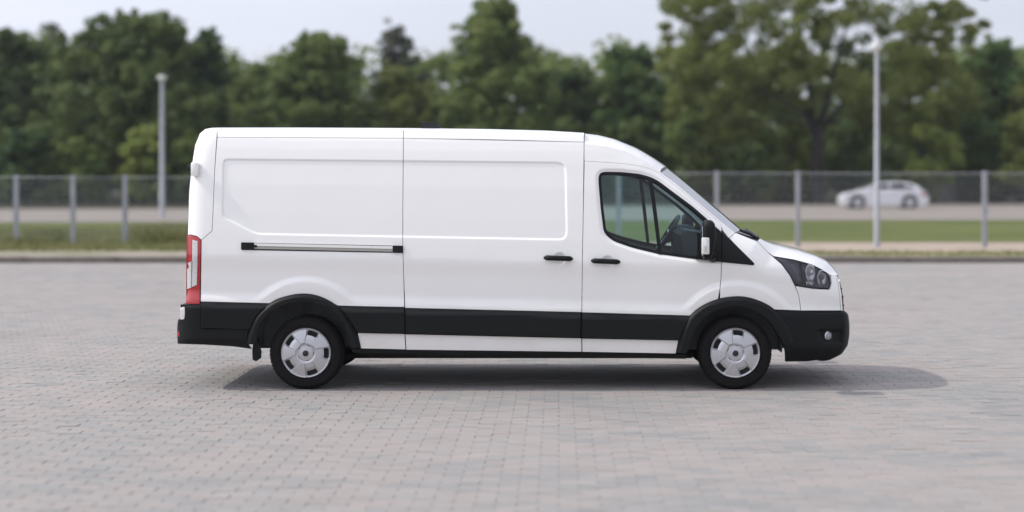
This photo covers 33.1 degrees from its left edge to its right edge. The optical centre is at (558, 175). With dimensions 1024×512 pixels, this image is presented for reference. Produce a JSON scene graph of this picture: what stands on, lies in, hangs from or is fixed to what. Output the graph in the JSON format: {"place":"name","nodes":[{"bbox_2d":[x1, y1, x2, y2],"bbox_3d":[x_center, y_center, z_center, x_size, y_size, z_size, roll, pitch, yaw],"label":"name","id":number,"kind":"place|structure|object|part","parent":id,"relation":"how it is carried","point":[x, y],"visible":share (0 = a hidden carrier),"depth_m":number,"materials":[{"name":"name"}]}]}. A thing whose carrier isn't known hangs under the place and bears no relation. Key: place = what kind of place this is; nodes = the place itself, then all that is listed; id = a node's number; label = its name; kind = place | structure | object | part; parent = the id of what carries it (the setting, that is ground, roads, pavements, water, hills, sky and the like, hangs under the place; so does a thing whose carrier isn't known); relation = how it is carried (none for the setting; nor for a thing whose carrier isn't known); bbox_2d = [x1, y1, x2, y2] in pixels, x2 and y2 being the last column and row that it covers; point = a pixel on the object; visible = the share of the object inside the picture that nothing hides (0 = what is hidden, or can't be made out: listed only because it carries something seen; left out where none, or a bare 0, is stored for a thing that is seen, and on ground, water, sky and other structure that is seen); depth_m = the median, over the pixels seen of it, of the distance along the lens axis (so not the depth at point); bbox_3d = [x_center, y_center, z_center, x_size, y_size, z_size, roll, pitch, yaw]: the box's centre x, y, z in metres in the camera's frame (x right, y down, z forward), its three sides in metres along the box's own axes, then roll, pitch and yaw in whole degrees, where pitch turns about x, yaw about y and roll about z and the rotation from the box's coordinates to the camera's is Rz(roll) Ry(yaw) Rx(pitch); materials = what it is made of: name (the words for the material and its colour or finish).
{"place":"outdoors","nodes":[
{"label":"outdoors","id":0,"kind":"place"},
{"bbox_2d":[0,250,185,255],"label":"gravel strip","id":1,"kind":"object","parent":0,"point":[92,253],"depth_m":38.92,"materials":[{"name":"grey gravel"}]},
{"bbox_2d":[1,229,184,249],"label":"weedy verge","id":2,"kind":"structure","parent":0,"point":[82,240],"depth_m":44.82,"materials":[{"name":"green plant"}]},
{"bbox_2d":[0,222,1023,256],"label":"rough grass","id":3,"kind":"structure","parent":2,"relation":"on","point":[162,237],"depth_m":43.48,"materials":[{"name":"green plant"}]},
{"bbox_2d":[0,263,1023,511],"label":"paved yard","id":4,"kind":"structure","parent":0,"point":[114,397],"depth_m":13.20,"materials":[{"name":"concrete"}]},
{"bbox_2d":[0,256,1023,262],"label":"kerb","id":5,"kind":"structure","parent":4,"relation":"on","point":[182,259],"depth_m":36.95,"materials":[{"name":"concrete"}]},
{"bbox_2d":[177,122,849,388],"bbox_3d":[-0.396,0.691,16.030,6.067,2.359,2.718,0,0,0],"label":"delivery van","id":6,"kind":"object","parent":4,"relation":"on","point":[325,255],"visible":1,"depth_m":15.03,"materials":[{"name":"white paint"}]},
{"bbox_3d":[-0.575,0.603,15.073,1.589,1.863,0.245,0,0,0],"label":"sliding door","id":7,"kind":"part","parent":6,"relation":"part of","materials":[{"name":"white paint"}]},
{"bbox_3d":[0.815,0.710,16.994,1.227,1.678,0.233,0,0,0],"label":"front door","id":8,"kind":"part","parent":6,"relation":"part of","materials":[{"name":"white paint"}]},
{"bbox_3d":[0.815,0.710,15.066,1.227,1.678,0.233,0,0,0],"label":"front door","id":9,"kind":"part","parent":6,"relation":"part of","materials":[{"name":"white paint"}]},
{"bbox_2d":[0,185,1023,241],"bbox_3d":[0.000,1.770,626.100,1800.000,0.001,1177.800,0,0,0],"label":"meadow ground","id":10,"kind":"structure","parent":0,"point":[899,230],"depth_m":56.69,"materials":[{"name":"green plant"}]},
{"bbox_2d":[0,171,1023,246],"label":"wire fence","id":11,"kind":"object","parent":10,"relation":"on","point":[618,201],"visible":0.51,"depth_m":42.69,"materials":[{"name":"metal"}]},
{"bbox_2d":[0,204,1023,221],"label":"distant road","id":12,"kind":"structure","parent":0,"point":[931,212],"depth_m":80.01,"materials":[{"name":"grey asphalt"}]},
{"bbox_2d":[157,75,166,216],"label":"lamp post","id":13,"kind":"object","parent":12,"relation":"on","point":[161,78],"visible":0.92,"depth_m":72.92,"materials":[{"name":"metal"}]},
{"bbox_2d":[837,182,928,208],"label":"silver car","id":14,"kind":"object","parent":12,"relation":"on","point":[907,199],"visible":0.83,"depth_m":91.69,"materials":[{"name":"white paint"}]},
{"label":"side window","id":15,"kind":"part","parent":14,"relation":"part of","materials":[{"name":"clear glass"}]},
{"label":"side window","id":16,"kind":"part","parent":14,"relation":"part of","materials":[{"name":"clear glass"}]},
{"bbox_2d":[0,187,1023,208],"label":"woodland floor","id":17,"kind":"structure","parent":0,"point":[831,200],"depth_m":109.38,"materials":[{"name":"green plant"}]},
{"bbox_2d":[0,127,52,204],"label":"shrub","id":18,"kind":"object","parent":17,"relation":"on","point":[25,142],"visible":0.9,"depth_m":102.59,"materials":[{"name":"green plant"}]},
{"bbox_2d":[0,26,63,200],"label":"broadleaf tree","id":19,"kind":"object","parent":17,"relation":"on","point":[20,53],"visible":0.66,"depth_m":119.35,"materials":[{"name":"green plant"}]},
{"bbox_2d":[22,21,82,184],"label":"broadleaf tree","id":20,"kind":"object","parent":17,"relation":"on","point":[53,27],"visible":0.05,"depth_m":131.56,"materials":[{"name":"green plant"}]},
{"bbox_2d":[51,135,109,204],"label":"shrub","id":21,"kind":"object","parent":17,"relation":"on","point":[90,162],"visible":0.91,"depth_m":103.28,"materials":[{"name":"green plant"}]},
{"bbox_2d":[3,8,225,202],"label":"broadleaf tree","id":22,"kind":"object","parent":17,"relation":"on","point":[117,53],"visible":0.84,"depth_m":110.54,"materials":[{"name":"green plant"}]},
{"bbox_2d":[109,124,171,204],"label":"shrub","id":23,"kind":"object","parent":17,"relation":"on","point":[142,165],"visible":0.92,"depth_m":103.44,"materials":[{"name":"green plant"}]},
{"bbox_2d":[170,129,198,202],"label":"shrub","id":24,"kind":"object","parent":17,"relation":"on","point":[184,151],"visible":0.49,"depth_m":104.21,"materials":[{"name":"green plant"}]},
{"bbox_2d":[175,26,242,126],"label":"broadleaf tree","id":25,"kind":"object","parent":17,"relation":"on","point":[211,65],"visible":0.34,"depth_m":117.36,"materials":[{"name":"green plant"}]},
{"bbox_2d":[225,62,291,127],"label":"broadleaf tree","id":26,"kind":"object","parent":17,"relation":"on","point":[249,83],"visible":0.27,"depth_m":123.24,"materials":[{"name":"green plant"}]},
{"bbox_2d":[249,29,394,127],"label":"broadleaf tree","id":27,"kind":"object","parent":17,"relation":"on","point":[319,53],"visible":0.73,"depth_m":115.51,"materials":[{"name":"green plant"}]},
{"bbox_2d":[359,18,433,126],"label":"broadleaf tree","id":28,"kind":"object","parent":17,"relation":"on","point":[394,38],"visible":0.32,"depth_m":129.42,"materials":[{"name":"green plant"}]},
{"bbox_2d":[362,60,449,127],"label":"broadleaf tree","id":29,"kind":"object","parent":17,"relation":"on","point":[406,88],"visible":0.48,"depth_m":116.53,"materials":[{"name":"green plant"}]},
{"bbox_2d":[432,0,560,130],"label":"broadleaf tree","id":30,"kind":"object","parent":17,"relation":"on","point":[493,63],"visible":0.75,"depth_m":110.56,"materials":[{"name":"green plant"}]},
{"bbox_2d":[0,113,1023,203],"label":"undergrowth","id":31,"kind":"object","parent":17,"relation":"on","point":[894,154],"visible":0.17,"depth_m":116.51,"materials":[{"name":"green plant"}]},
{"bbox_2d":[12,27,1023,198],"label":"distant wood","id":32,"kind":"object","parent":17,"relation":"on","point":[439,62],"visible":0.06,"depth_m":137.20,"materials":[{"name":"green plant"}]},
{"bbox_2d":[522,65,616,135],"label":"broadleaf tree","id":33,"kind":"object","parent":17,"relation":"on","point":[572,84],"visible":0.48,"depth_m":120.68,"materials":[{"name":"green plant"}]},
{"bbox_2d":[574,42,673,200],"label":"broadleaf tree","id":34,"kind":"object","parent":17,"relation":"on","point":[631,85],"visible":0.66,"depth_m":118.74,"materials":[{"name":"green plant"}]},
{"bbox_2d":[644,77,736,193],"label":"broadleaf tree","id":35,"kind":"object","parent":17,"relation":"on","point":[699,110],"visible":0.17,"depth_m":119.33,"materials":[{"name":"green plant"}]},
{"bbox_2d":[662,105,731,198],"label":"shrub","id":36,"kind":"object","parent":17,"relation":"on","point":[685,121],"visible":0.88,"depth_m":106.58,"materials":[{"name":"green plant"}]},
{"bbox_2d":[730,180,735,202],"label":"marker post","id":37,"kind":"object","parent":17,"relation":"on","point":[732,200],"visible":0.2,"depth_m":112.90,"materials":[{"name":"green plant"}]},
{"bbox_2d":[718,139,780,203],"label":"shrub","id":38,"kind":"object","parent":17,"relation":"on","point":[739,160],"visible":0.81,"depth_m":106.90,"materials":[{"name":"green plant"}]},
{"bbox_2d":[743,118,811,202],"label":"shrub","id":39,"kind":"object","parent":17,"relation":"on","point":[793,149],"visible":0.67,"depth_m":112.69,"materials":[{"name":"green plant"}]},
{"bbox_2d":[651,0,991,202],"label":"spreading tree","id":40,"kind":"object","parent":17,"relation":"on","point":[753,83],"visible":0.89,"depth_m":108.50,"materials":[{"name":"green plant"}]},
{"bbox_2d":[823,134,869,192],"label":"shrub","id":41,"kind":"object","parent":17,"relation":"on","point":[841,163],"visible":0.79,"depth_m":112.85,"materials":[{"name":"green plant"}]},
{"bbox_2d":[893,103,967,191],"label":"shrub","id":42,"kind":"object","parent":17,"relation":"on","point":[946,148],"visible":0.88,"depth_m":107.55,"materials":[{"name":"green plant"}]},
{"bbox_2d":[943,184,947,202],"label":"marker post","id":43,"kind":"object","parent":17,"relation":"on","point":[945,196],"visible":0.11,"depth_m":112.90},
{"bbox_2d":[919,33,1023,201],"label":"broadleaf tree","id":44,"kind":"object","parent":17,"relation":"on","point":[992,64],"visible":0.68,"depth_m":116.53,"materials":[{"name":"green plant"}]},
{"bbox_2d":[953,181,1005,200],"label":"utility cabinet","id":45,"kind":"object","parent":17,"relation":"on","point":[960,196],"visible":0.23,"depth_m":118.97,"materials":[{"name":"grey metal"}]},
{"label":"door","id":46,"kind":"part","parent":45,"relation":"part of","materials":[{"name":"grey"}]},
{"bbox_2d":[991,110,1023,203],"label":"shrub","id":47,"kind":"object","parent":17,"relation":"on","point":[1010,141],"visible":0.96,"depth_m":109.00,"materials":[{"name":"green plant"}]},
{"bbox_2d":[1004,71,1023,164],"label":"broadleaf tree","id":48,"kind":"object","parent":17,"relation":"on","point":[1016,94],"visible":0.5,"depth_m":114.38,"materials":[{"name":"green plant"}]},
{"bbox_2d":[0,0,1023,164],"label":"sky","id":49,"kind":"structure","parent":0,"point":[253,27],"materials":[{"name":"white"}]},
{"bbox_2d":[650,242,1023,250],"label":"sandy path","id":50,"kind":"structure","parent":0,"point":[926,246],"depth_m":42.77,"materials":[{"name":"beige sand"}]},
{"bbox_2d":[871,42,882,247],"bbox_3d":[7.816,-0.661,42.300,0.264,5.262,0.264,0,0,0],"label":"lamp post","id":51,"kind":"object","parent":50,"relation":"on","point":[876,47],"visible":0.85,"depth_m":42.25,"materials":[{"name":"metal"}]},
{"bbox_2d":[809,251,1023,256],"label":"grass verge","id":52,"kind":"object","parent":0,"point":[932,254],"depth_m":38.92,"materials":[{"name":"green plant"}]}
]}

